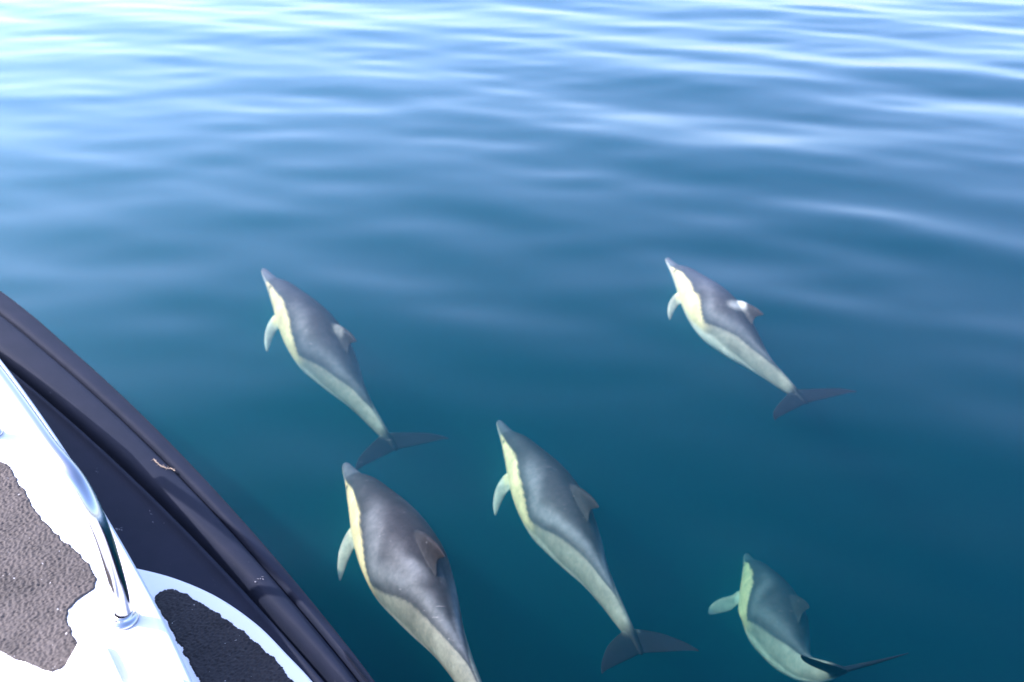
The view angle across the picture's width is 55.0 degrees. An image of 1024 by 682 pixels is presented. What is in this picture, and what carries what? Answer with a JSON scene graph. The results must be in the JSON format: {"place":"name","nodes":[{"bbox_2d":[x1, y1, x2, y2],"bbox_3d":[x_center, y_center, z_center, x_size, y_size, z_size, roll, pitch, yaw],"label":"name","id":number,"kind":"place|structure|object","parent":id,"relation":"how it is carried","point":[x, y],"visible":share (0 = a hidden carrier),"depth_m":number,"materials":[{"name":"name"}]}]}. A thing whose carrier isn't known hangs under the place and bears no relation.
{"place":"outdoors","nodes":[
{"label":"outdoors","id":0,"kind":"place"},
{"bbox_2d":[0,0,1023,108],"bbox_3d":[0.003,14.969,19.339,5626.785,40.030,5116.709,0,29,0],"label":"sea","id":1,"kind":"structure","parent":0,"point":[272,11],"depth_m":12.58,"materials":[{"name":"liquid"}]},
{"bbox_2d":[0,291,374,681],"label":"speedboat","id":2,"kind":"object","parent":1,"relation":"on","point":[124,557],"visible":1,"depth_m":2.74,"materials":[{"name":"black rubber"}]},
{"bbox_2d":[153,458,174,470],"bbox_3d":[-1.222,0.436,3.438,0.120,0.006,0.024,19,34,29],"label":"frayed thread","id":3,"kind":"object","parent":2,"relation":"on","point":[162,465],"visible":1,"depth_m":3.43},
{"bbox_2d":[261,268,448,469],"bbox_3d":[-1.089,0.080,5.739,0.554,0.424,1.858,-19,34,-29],"label":"dolphin","id":4,"kind":"object","parent":1,"relation":"in","point":[318,338],"visible":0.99,"depth_m":5.63},
{"bbox_2d":[337,463,481,681],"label":"dolphin","id":5,"kind":"object","parent":1,"relation":"in","point":[391,538],"visible":1,"depth_m":3.92},
{"bbox_2d":[493,420,698,673],"bbox_3d":[0.228,0.894,4.655,0.429,0.469,1.836,-11,31,-18],"label":"dolphin","id":6,"kind":"object","parent":1,"relation":"in","point":[555,504],"visible":1,"depth_m":4.51},
{"bbox_2d":[665,258,856,419],"bbox_3d":[1.246,-0.044,5.831,0.546,0.383,1.675,-13,32,-22],"label":"dolphin","id":7,"kind":"object","parent":1,"relation":"in","point":[720,318],"visible":1,"depth_m":5.72},
{"bbox_2d":[708,553,907,681],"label":"dolphin","id":8,"kind":"object","parent":1,"relation":"in","point":[773,606],"visible":1,"depth_m":4.48},
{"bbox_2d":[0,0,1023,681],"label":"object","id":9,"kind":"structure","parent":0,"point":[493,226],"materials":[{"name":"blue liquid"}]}
]}

